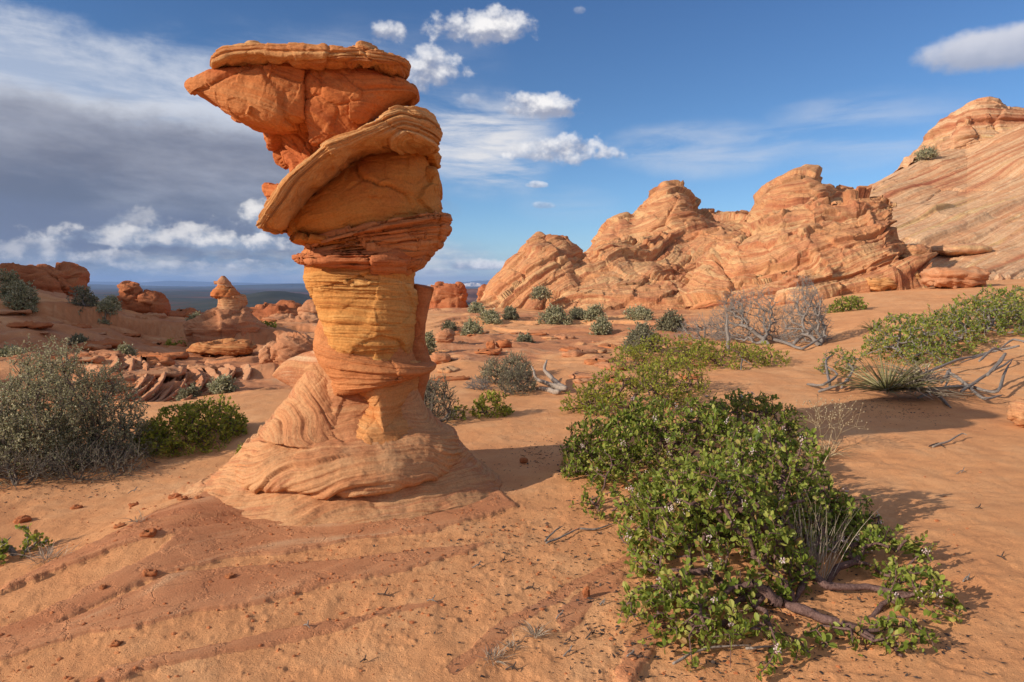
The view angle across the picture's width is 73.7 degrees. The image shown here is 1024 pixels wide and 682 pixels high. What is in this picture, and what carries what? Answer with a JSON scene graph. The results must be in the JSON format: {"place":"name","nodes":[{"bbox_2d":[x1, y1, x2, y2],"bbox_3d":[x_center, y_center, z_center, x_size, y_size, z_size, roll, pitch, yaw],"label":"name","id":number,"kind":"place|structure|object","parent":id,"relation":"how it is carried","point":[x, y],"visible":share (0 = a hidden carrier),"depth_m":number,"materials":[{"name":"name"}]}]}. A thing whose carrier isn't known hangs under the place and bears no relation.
{"place":"outdoors","nodes":[
{"label":"outdoors","id":0,"kind":"place"},
{"bbox_2d":[87,284,305,288],"bbox_3d":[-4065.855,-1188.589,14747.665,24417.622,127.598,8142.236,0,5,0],"label":"plateau","id":1,"kind":"structure","parent":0,"point":[235,286],"depth_m":13178.73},
{"bbox_2d":[89,285,479,311],"bbox_3d":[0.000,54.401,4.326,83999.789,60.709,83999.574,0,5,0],"label":"valley","id":2,"kind":"structure","parent":0,"point":[192,296],"depth_m":3676.97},
{"bbox_2d":[88,280,489,284],"bbox_3d":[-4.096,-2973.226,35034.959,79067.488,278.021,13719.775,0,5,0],"label":"mountains","id":3,"kind":"structure","parent":0,"point":[186,283],"depth_m":32697.03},
{"bbox_2d":[0,275,1023,681],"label":"ground","id":4,"kind":"structure","parent":0,"point":[898,469],"depth_m":4.13,"materials":[{"name":"sand"}]},
{"bbox_2d":[0,267,25,298],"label":"grey shrub","id":5,"kind":"object","parent":4,"relation":"on","point":[7,278],"visible":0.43,"depth_m":22.83,"materials":[{"name":"green plant"}]},
{"bbox_2d":[0,342,28,356],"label":"grey shrub","id":6,"kind":"object","parent":4,"relation":"on","point":[5,349],"visible":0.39,"depth_m":16.17,"materials":[{"name":"green plant"}]},
{"bbox_2d":[1,279,40,315],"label":"grey shrub","id":7,"kind":"object","parent":4,"relation":"on","point":[22,296],"visible":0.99,"depth_m":21.27,"materials":[{"name":"green plant"}]},
{"bbox_2d":[0,523,52,564],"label":"manzanita bush","id":8,"kind":"object","parent":4,"relation":"on","point":[35,537],"visible":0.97,"depth_m":4.30,"materials":[{"name":"green plant"}]},
{"bbox_2d":[0,321,53,328],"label":"broken slab","id":9,"kind":"structure","parent":4,"relation":"on","point":[34,325],"depth_m":19.01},
{"bbox_2d":[8,538,79,567],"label":"dry grass","id":10,"kind":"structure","parent":4,"relation":"on","point":[47,556],"depth_m":4.07,"materials":[{"name":"grey plant"}]},
{"bbox_2d":[0,261,89,296],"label":"red butte","id":11,"kind":"object","parent":4,"relation":"on","point":[62,277],"visible":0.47,"depth_m":29.03,"materials":[{"name":"stone"}]},
{"bbox_2d":[11,355,105,363],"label":"broken slab","id":12,"kind":"structure","parent":4,"relation":"on","point":[97,359],"depth_m":14.45,"materials":[{"name":"stone"}]},
{"bbox_2d":[0,438,160,488],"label":"dead brush","id":13,"kind":"object","parent":4,"relation":"on","point":[98,456],"visible":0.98,"depth_m":6.25,"materials":[{"name":"grey plant"}]},
{"bbox_2d":[0,334,165,484],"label":"grey shrub","id":14,"kind":"object","parent":4,"relation":"on","point":[66,421],"visible":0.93,"depth_m":6.76,"materials":[{"name":"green plant"}]},
{"bbox_2d":[66,285,99,314],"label":"grey shrub","id":15,"kind":"object","parent":4,"relation":"on","point":[85,298],"visible":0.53,"depth_m":22.09,"materials":[{"name":"green plant"}]},
{"bbox_2d":[67,349,125,357],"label":"broken slab","id":16,"kind":"structure","parent":4,"relation":"on","point":[104,353],"depth_m":15.74,"materials":[{"name":"stone"}]},
{"bbox_2d":[77,338,122,347],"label":"broken slab","id":17,"kind":"structure","parent":4,"relation":"on","point":[114,343],"depth_m":18.58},
{"bbox_2d":[94,298,120,324],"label":"grey shrub","id":18,"kind":"object","parent":4,"relation":"on","point":[107,306],"visible":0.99,"depth_m":21.92,"materials":[{"name":"green plant"}]},
{"bbox_2d":[113,341,138,355],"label":"grey shrub","id":19,"kind":"object","parent":4,"relation":"on","point":[126,349],"visible":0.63,"depth_m":16.45,"materials":[{"name":"green plant"}]},
{"bbox_2d":[117,280,142,304],"bbox_3d":[-14.817,-1.738,26.513,0.948,1.229,0.916,0,5,0],"label":"pointed rock","id":20,"kind":"object","parent":4,"relation":"on","point":[129,291],"visible":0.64,"depth_m":26.27,"materials":[{"name":"orange stone"}]},
{"bbox_2d":[121,355,148,399],"bbox_3d":[-7.479,0.690,13.652,0.413,0.336,6.470,-3,5,-28],"label":"curved rock fin","id":21,"kind":"object","parent":4,"relation":"on","point":[143,379],"visible":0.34,"depth_m":12.57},
{"bbox_2d":[117,289,170,315],"bbox_3d":[-14.681,-1.407,26.982,2.313,1.282,1.823,0,5,0],"label":"layered rock","id":22,"kind":"object","parent":4,"relation":"on","point":[147,301],"visible":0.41,"depth_m":26.29,"materials":[{"name":"orange stone"}]},
{"bbox_2d":[119,355,175,366],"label":"broken slab","id":23,"kind":"structure","parent":4,"relation":"on","point":[163,360],"depth_m":15.63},
{"bbox_2d":[136,363,165,401],"bbox_3d":[-6.962,0.729,13.345,0.399,0.258,6.423,-2,5,-26],"label":"curved rock fin","id":24,"kind":"object","parent":4,"relation":"on","point":[157,385],"visible":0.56,"depth_m":11.64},
{"bbox_2d":[120,366,186,378],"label":"broken slab","id":25,"kind":"structure","parent":4,"relation":"on","point":[172,372],"depth_m":13.48,"materials":[{"name":"stone"}]},
{"bbox_2d":[136,351,188,359],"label":"broken slab","id":26,"kind":"structure","parent":4,"relation":"on","point":[178,355],"depth_m":17.65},
{"bbox_2d":[160,364,187,401],"bbox_3d":[-6.649,0.859,13.551,0.378,0.307,6.118,-2,5,-23],"label":"curved rock fin","id":27,"kind":"object","parent":4,"relation":"on","point":[183,378],"visible":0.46,"depth_m":12.59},
{"bbox_2d":[119,394,250,457],"bbox_3d":[-3.641,0.905,7.648,1.220,0.596,1.489,0,5,0],"label":"manzanita bush","id":28,"kind":"object","parent":4,"relation":"on","point":[180,424],"visible":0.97,"depth_m":7.42,"materials":[{"name":"green plant"}]},
{"bbox_2d":[170,383,202,401],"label":"grey shrub","id":29,"kind":"object","parent":4,"relation":"on","point":[193,390],"visible":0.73,"depth_m":11.02,"materials":[{"name":"green plant"}]},
{"bbox_2d":[169,307,203,317],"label":"flat ledge rock","id":30,"kind":"object","parent":4,"relation":"on","point":[184,313],"visible":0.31,"depth_m":30.44,"materials":[{"name":"orange stone"}]},
{"bbox_2d":[181,368,203,400],"bbox_3d":[-6.199,0.833,13.330,0.340,0.369,6.198,-2,5,-24],"label":"curved rock fin","id":31,"kind":"object","parent":4,"relation":"on","point":[197,375],"visible":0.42,"depth_m":13.72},
{"bbox_2d":[187,363,224,370],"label":"broken slab","id":32,"kind":"structure","parent":4,"relation":"on","point":[215,366],"depth_m":15.52,"materials":[{"name":"stone"}]},
{"bbox_2d":[186,338,256,356],"bbox_3d":[-7.869,0.169,18.565,1.838,0.481,0.972,0,5,0],"label":"flat ledge rock","id":33,"kind":"object","parent":4,"relation":"on","point":[231,347],"visible":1,"depth_m":18.21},
{"bbox_2d":[205,374,239,393],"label":"grey shrub","id":34,"kind":"object","parent":4,"relation":"on","point":[221,384],"visible":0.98,"depth_m":11.85,"materials":[{"name":"green plant"}]},
{"bbox_2d":[182,276,266,346],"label":"pillar","id":35,"kind":"structure","parent":4,"relation":"on","point":[230,315],"depth_m":20.25,"materials":[{"name":"stone"}]},
{"bbox_2d":[258,341,276,363],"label":"tumbled rock","id":36,"kind":"object","parent":4,"relation":"on","point":[264,355],"visible":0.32,"depth_m":16.10,"materials":[{"name":"stone"}]},
{"bbox_2d":[249,300,301,317],"bbox_3d":[-12.997,-1.215,36.012,4.965,1.900,3.543,0,5,0],"label":"flat ledge rock","id":37,"kind":"object","parent":4,"relation":"on","point":[265,309],"visible":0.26,"depth_m":34.87,"materials":[{"name":"orange stone"}]},
{"bbox_2d":[261,312,318,322],"bbox_3d":[-9.795,-0.728,29.993,3.437,1.080,2.413,0,5,0],"label":"flat ledge rock","id":38,"kind":"object","parent":4,"relation":"on","point":[310,317],"visible":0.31,"depth_m":29.46,"materials":[{"name":"stone"}]},
{"bbox_2d":[270,331,313,363],"bbox_3d":[-4.867,0.217,15.437,1.151,0.869,0.929,-2,5,-27],"label":"tumbled rock","id":39,"kind":"object","parent":4,"relation":"on","point":[286,346],"visible":0.53,"depth_m":15.08,"materials":[{"name":"stone"}]},
{"bbox_2d":[297,299,316,314],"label":"pointed rock","id":40,"kind":"object","parent":4,"relation":"on","point":[308,306],"visible":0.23,"depth_m":32.58,"materials":[{"name":"stone"}]},
{"bbox_2d":[170,40,502,525],"bbox_3d":[-1.430,-0.336,5.374,2.859,3.504,2.053,0,5,0],"label":"balanced rock","id":41,"kind":"object","parent":4,"relation":"on","point":[353,429],"visible":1,"depth_m":4.88,"materials":[{"name":"orange stone"}]},
{"bbox_2d":[425,330,437,354],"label":"grey shrub","id":42,"kind":"object","parent":4,"relation":"on","point":[430,340],"visible":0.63,"depth_m":15.53,"materials":[{"name":"green plant"}]},
{"bbox_2d":[430,352,450,363],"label":"flat stone","id":43,"kind":"object","parent":4,"relation":"on","point":[438,358],"visible":0.85,"depth_m":13.69,"materials":[{"name":"stone"}]},
{"bbox_2d":[424,368,462,425],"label":"grey shrub","id":44,"kind":"object","parent":4,"relation":"on","point":[433,388],"visible":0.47,"depth_m":7.83,"materials":[{"name":"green plant"}]},
{"bbox_2d":[435,328,455,342],"bbox_3d":[-1.831,-0.121,18.738,0.585,0.470,0.459,0,5,0],"label":"stone heap","id":45,"kind":"object","parent":4,"relation":"on","point":[445,335],"visible":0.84,"depth_m":18.56,"materials":[{"name":"stone"}]},
{"bbox_2d":[429,281,468,308],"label":"red butte","id":46,"kind":"object","parent":4,"relation":"on","point":[447,295],"visible":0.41,"depth_m":44.99,"materials":[{"name":"stone"}]},
{"bbox_2d":[459,316,484,335],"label":"grey shrub","id":47,"kind":"object","parent":4,"relation":"on","point":[471,327],"visible":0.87,"depth_m":20.57,"materials":[{"name":"green plant"}]},
{"bbox_2d":[467,300,486,312],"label":"grey shrub","id":48,"kind":"object","parent":4,"relation":"on","point":[476,307],"visible":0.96,"depth_m":32.30,"materials":[{"name":"green plant"}]},
{"bbox_2d":[463,375,492,389],"bbox_3d":[-0.526,0.658,10.491,0.524,0.289,0.663,0,5,0],"label":"dead brush","id":49,"kind":"object","parent":4,"relation":"on","point":[481,382],"visible":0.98,"depth_m":10.43,"materials":[{"name":"plant"}]},
{"bbox_2d":[475,308,503,324],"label":"grey shrub","id":50,"kind":"object","parent":4,"relation":"on","point":[492,316],"visible":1,"depth_m":26.22,"materials":[{"name":"green plant"}]},
{"bbox_2d":[0,422,982,681],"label":"rock crumbs","id":51,"kind":"object","parent":4,"relation":"on","point":[414,580],"visible":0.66,"depth_m":3.58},
{"bbox_2d":[468,389,514,418],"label":"manzanita bush","id":52,"kind":"object","parent":4,"relation":"on","point":[503,409],"visible":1,"depth_m":8.24,"materials":[{"name":"green plant"}]},
{"bbox_2d":[473,354,509,383],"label":"grey shrub","id":53,"kind":"object","parent":4,"relation":"on","point":[489,369],"visible":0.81,"depth_m":11.13,"materials":[{"name":"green plant"}]},
{"bbox_2d":[478,641,520,669],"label":"dry grass","id":54,"kind":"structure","parent":4,"relation":"on","point":[494,657],"depth_m":3.04,"materials":[{"name":"grey plant"}]},
{"bbox_2d":[501,305,519,320],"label":"grey shrub","id":55,"kind":"object","parent":4,"relation":"on","point":[510,313],"visible":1,"depth_m":26.94,"materials":[{"name":"green plant"}]},
{"bbox_2d":[495,348,531,374],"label":"grey shrub","id":56,"kind":"object","parent":4,"relation":"on","point":[518,358],"visible":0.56,"depth_m":11.78,"materials":[{"name":"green plant"}]},
{"bbox_2d":[4,384,1023,681],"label":"plant litter","id":57,"kind":"object","parent":4,"relation":"on","point":[650,582],"visible":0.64,"depth_m":3.38,"materials":[{"name":"plant"}]},
{"bbox_2d":[495,360,537,394],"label":"grey shrub","id":58,"kind":"object","parent":4,"relation":"on","point":[516,374],"visible":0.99,"depth_m":10.03,"materials":[{"name":"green plant"}]},
{"bbox_2d":[471,231,586,309],"bbox_3d":[2.574,-3.995,45.929,10.598,6.272,20.234,0,5,0],"label":"sandstone mound","id":59,"kind":"object","parent":4,"relation":"on","point":[549,261],"visible":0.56,"depth_m":39.02,"materials":[{"name":"stone"}]},
{"bbox_2d":[517,620,552,638],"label":"dry grass","id":60,"kind":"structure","parent":4,"relation":"on","point":[531,631],"depth_m":3.22,"materials":[{"name":"grey plant"}]},
{"bbox_2d":[529,283,553,301],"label":"grey shrub","id":61,"kind":"object","parent":4,"relation":"on","point":[540,293],"visible":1,"depth_m":36.16,"materials":[{"name":"green plant"}]},
{"bbox_2d":[531,360,567,393],"bbox_3d":[0.507,0.553,10.576,0.424,0.353,1.546,-1,5,-9],"label":"bleached log","id":62,"kind":"object","parent":4,"relation":"on","point":[557,386],"visible":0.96,"depth_m":10.21,"materials":[{"name":"grey wood"}]},
{"bbox_2d":[536,303,573,324],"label":"grey shrub","id":63,"kind":"object","parent":4,"relation":"on","point":[552,314],"visible":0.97,"depth_m":26.33,"materials":[{"name":"green plant"}]},
{"bbox_2d":[544,523,612,543],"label":"dead branch","id":64,"kind":"object","parent":4,"relation":"on","point":[552,540],"visible":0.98,"depth_m":4.45,"materials":[{"name":"grey wood"}]},
{"bbox_2d":[568,306,589,319],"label":"grey shrub","id":65,"kind":"object","parent":4,"relation":"on","point":[576,313],"visible":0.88,"depth_m":27.28,"materials":[{"name":"green plant"}]},
{"bbox_2d":[562,349,597,356],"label":"broken slab","id":66,"kind":"structure","parent":4,"relation":"on","point":[574,353],"depth_m":14.29,"materials":[{"name":"stone"}]},
{"bbox_2d":[579,302,606,321],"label":"grey shrub","id":67,"kind":"object","parent":4,"relation":"on","point":[593,312],"visible":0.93,"depth_m":26.89,"materials":[{"name":"green plant"}]},
{"bbox_2d":[569,371,621,378],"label":"broken slab","id":68,"kind":"structure","parent":4,"relation":"on","point":[576,374],"depth_m":11.50,"materials":[{"name":"stone"}]},
{"bbox_2d":[587,315,613,334],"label":"grey shrub","id":69,"kind":"object","parent":4,"relation":"on","point":[603,326],"visible":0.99,"depth_m":21.24,"materials":[{"name":"green plant"}]},
{"bbox_2d":[594,361,626,370],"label":"broken slab","id":70,"kind":"structure","parent":4,"relation":"on","point":[603,365],"depth_m":12.45,"materials":[{"name":"stone"}]},
{"bbox_2d":[558,353,710,418],"bbox_3d":[1.701,0.514,8.959,1.713,0.696,3.162,2,5,20],"label":"manzanita bush","id":71,"kind":"object","parent":4,"relation":"on","point":[651,384],"visible":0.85,"depth_m":8.42,"materials":[{"name":"green plant"}]},
{"bbox_2d":[622,304,654,319],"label":"grey shrub","id":72,"kind":"object","parent":4,"relation":"on","point":[642,313],"visible":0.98,"depth_m":27.02,"materials":[{"name":"green plant"}]},
{"bbox_2d":[618,318,664,352],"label":"grey shrub","id":73,"kind":"object","parent":4,"relation":"on","point":[644,330],"visible":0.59,"depth_m":14.75,"materials":[{"name":"green plant"}]},
{"bbox_2d":[547,226,745,310],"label":"sandstone slope","id":74,"kind":"structure","parent":4,"relation":"on","point":[650,271],"depth_m":39.32,"materials":[{"name":"stone"}]},
{"bbox_2d":[583,180,750,255],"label":"sandstone dome","id":75,"kind":"structure","parent":4,"relation":"on","point":[670,206],"depth_m":51.06,"materials":[{"name":"stone"}]},
{"bbox_2d":[654,308,688,332],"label":"grey shrub","id":76,"kind":"object","parent":4,"relation":"on","point":[671,320],"visible":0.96,"depth_m":21.34,"materials":[{"name":"green plant"}]},
{"bbox_2d":[558,388,809,520],"bbox_3d":[1.700,0.778,5.932,3.476,0.774,1.726,-4,6,-39],"label":"manzanita bush","id":77,"kind":"object","parent":4,"relation":"on","point":[713,427],"visible":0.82,"depth_m":5.53,"materials":[{"name":"green plant"}]},
{"bbox_2d":[673,312,725,340],"bbox_3d":[5.070,-0.363,18.247,1.617,0.815,1.799,0,5,0],"label":"dead brush","id":78,"kind":"object","parent":4,"relation":"on","point":[699,329],"visible":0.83,"depth_m":18.02,"materials":[{"name":"grey wood"}]},
{"bbox_2d":[607,331,791,372],"bbox_3d":[3.465,0.172,12.872,3.314,0.695,2.573,0,5,0],"label":"manzanita bush","id":79,"kind":"object","parent":4,"relation":"on","point":[687,353],"visible":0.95,"depth_m":12.62,"materials":[{"name":"green plant"}]},
{"bbox_2d":[672,645,773,664],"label":"dead branch","id":80,"kind":"object","parent":4,"relation":"on","point":[713,647],"visible":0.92,"depth_m":3.09,"materials":[{"name":"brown wood"}]},
{"bbox_2d":[613,415,868,679],"bbox_3d":[1.203,0.942,4.008,1.423,0.847,2.301,3,6,36],"label":"manzanita bush","id":81,"kind":"object","parent":4,"relation":"on","point":[714,492],"visible":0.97,"depth_m":3.69,"materials":[{"name":"green plant"}]},
{"bbox_2d":[705,282,787,344],"bbox_3d":[5.975,-0.694,17.398,1.967,1.627,1.912,5,7,44],"label":"dead tree","id":82,"kind":"object","parent":4,"relation":"on","point":[731,307],"visible":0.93,"depth_m":17.08,"materials":[{"name":"grey wood"}]},
{"bbox_2d":[772,326,824,349],"bbox_3d":[6.598,-0.129,15.430,1.071,0.463,2.370,1,5,14],"label":"driftwood","id":83,"kind":"object","parent":4,"relation":"on","point":[795,342],"visible":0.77,"depth_m":15.13,"materials":[{"name":"grey wood"}]},
{"bbox_2d":[774,274,836,345],"bbox_3d":[6.872,-0.701,15.787,1.399,1.725,2.093,5,7,44],"label":"dead tree","id":84,"kind":"object","parent":4,"relation":"on","point":[801,327],"visible":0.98,"depth_m":15.41,"materials":[{"name":"grey wood"}]},
{"bbox_2d":[678,186,937,309],"bbox_3d":[15.782,-4.732,37.774,14.796,7.743,16.747,0,5,0],"label":"overhanging butte","id":85,"kind":"object","parent":4,"relation":"on","point":[850,243],"visible":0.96,"depth_m":34.18,"materials":[{"name":"stone"}]},
{"bbox_2d":[898,244,931,259],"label":"arched rock","id":86,"kind":"object","parent":85,"relation":"on","point":[917,249],"visible":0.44,"depth_m":34.27,"materials":[{"name":"stone"}]},
{"bbox_2d":[740,164,892,232],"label":"sandstone dome","id":87,"kind":"structure","parent":4,"relation":"on","point":[803,184],"depth_m":50.14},
{"bbox_2d":[773,483,866,583],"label":"dry grass","id":88,"kind":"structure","parent":4,"relation":"on","point":[813,547],"depth_m":3.76,"materials":[{"name":"grey plant"}]},
{"bbox_2d":[782,394,866,446],"bbox_3d":[2.985,0.786,6.461,0.692,0.505,0.710,0,5,0],"label":"ricegrass","id":89,"kind":"object","parent":4,"relation":"on","point":[852,419],"visible":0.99,"depth_m":6.42,"materials":[{"name":"plant"}]},
{"bbox_2d":[806,354,853,392],"bbox_3d":[4.925,0.465,10.356,0.561,0.318,2.562,3,6,34],"label":"driftwood","id":90,"kind":"object","parent":4,"relation":"on","point":[829,380],"visible":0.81,"depth_m":9.70,"materials":[{"name":"grey wood"}]},
{"bbox_2d":[741,530,926,601],"bbox_3d":[1.651,1.241,3.718,1.132,0.193,0.539,5,7,44],"label":"bent trunk","id":91,"kind":"object","parent":4,"relation":"on","point":[821,581],"visible":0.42,"depth_m":3.59,"materials":[{"name":"brown plant"}]},
{"bbox_2d":[814,345,866,374],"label":"manzanita bush","id":92,"kind":"object","parent":4,"relation":"on","point":[822,369],"visible":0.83,"depth_m":11.19,"materials":[{"name":"green plant"}]},
{"bbox_2d":[785,602,902,656],"bbox_3d":[1.559,1.341,3.225,0.074,0.074,0.543,-4,6,-43],"label":"lying trunk","id":93,"kind":"object","parent":4,"relation":"on","point":[800,609],"visible":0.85,"depth_m":3.29,"materials":[{"name":"brown plant"}]},
{"bbox_2d":[824,295,868,312],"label":"manzanita bush","id":94,"kind":"object","parent":4,"relation":"on","point":[855,300],"visible":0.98,"depth_m":22.41,"materials":[{"name":"green plant"}]},
{"bbox_2d":[866,277,896,291],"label":"layered rock","id":95,"kind":"object","parent":4,"relation":"on","point":[881,284],"visible":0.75,"depth_m":30.26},
{"bbox_2d":[803,494,966,656],"bbox_3d":[2.066,1.222,3.766,0.701,0.318,1.826,2,5,28],"label":"manzanita bush","id":96,"kind":"object","parent":4,"relation":"on","point":[854,557],"visible":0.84,"depth_m":3.47,"materials":[{"name":"green plant"}]},
{"bbox_2d":[819,340,984,400],"bbox_3d":[4.992,0.307,8.850,1.826,0.686,1.722,0,5,0],"label":"yucca","id":97,"kind":"object","parent":4,"relation":"on","point":[908,380],"visible":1,"depth_m":8.71,"materials":[{"name":"green plant"}]},
{"bbox_2d":[856,283,1023,363],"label":"manzanita bush","id":98,"kind":"object","parent":4,"relation":"on","point":[996,309],"visible":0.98,"depth_m":12.80,"materials":[{"name":"green plant"}]},
{"bbox_2d":[902,343,983,368],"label":"manzanita bush","id":99,"kind":"object","parent":4,"relation":"on","point":[940,355],"visible":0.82,"depth_m":11.34,"materials":[{"name":"green plant"}]},
{"bbox_2d":[920,266,990,288],"bbox_3d":[18.979,-2.660,29.173,2.692,1.060,1.719,0,5,0],"label":"flat ledge rock","id":100,"kind":"object","parent":4,"relation":"on","point":[953,277],"visible":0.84,"depth_m":28.62,"materials":[{"name":"stone"}]},
{"bbox_2d":[917,353,1012,407],"bbox_3d":[6.354,0.466,9.343,0.748,0.520,2.996,5,7,45],"label":"driftwood","id":101,"kind":"object","parent":4,"relation":"on","point":[970,386],"visible":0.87,"depth_m":9.20,"materials":[{"name":"grey wood"}]},
{"bbox_2d":[923,338,1023,372],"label":"driftwood","id":102,"kind":"object","parent":4,"relation":"on","point":[992,350],"visible":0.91,"depth_m":10.75,"materials":[{"name":"grey wood"}]},
{"bbox_2d":[1006,399,1023,427],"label":"half buried rock","id":103,"kind":"object","parent":4,"relation":"on","point":[1015,412],"visible":0.99,"depth_m":7.41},
{"bbox_2d":[0,0,1023,284],"label":"sky","id":104,"kind":"structure","parent":0,"point":[554,117],"materials":[{"name":"blue"}]},
{"bbox_2d":[803,433,859,461],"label":"dry grass","id":105,"kind":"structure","parent":0,"point":[830,454],"depth_m":6.26,"materials":[{"name":"plant"}]},
{"bbox_2d":[868,123,1023,280],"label":"sandstone hill","id":106,"kind":"structure","parent":0,"point":[974,194],"depth_m":49.46,"materials":[{"name":"stone"}]},
{"bbox_2d":[913,144,940,161],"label":"grey shrub","id":107,"kind":"object","parent":106,"relation":"on","point":[929,153],"visible":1,"depth_m":61.90,"materials":[{"name":"green plant"}]},
{"bbox_2d":[888,96,1023,175],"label":"pale peak","id":108,"kind":"structure","parent":106,"relation":"on","point":[970,124],"depth_m":65.54,"materials":[{"name":"stone"}]},
{"bbox_2d":[932,243,992,256],"bbox_3d":[26.161,-5.268,39.697,3.229,0.865,2.149,0,5,0],"label":"flat plate","id":109,"kind":"object","parent":106,"relation":"on","point":[955,250],"visible":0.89,"depth_m":38.98,"materials":[{"name":"stone"}]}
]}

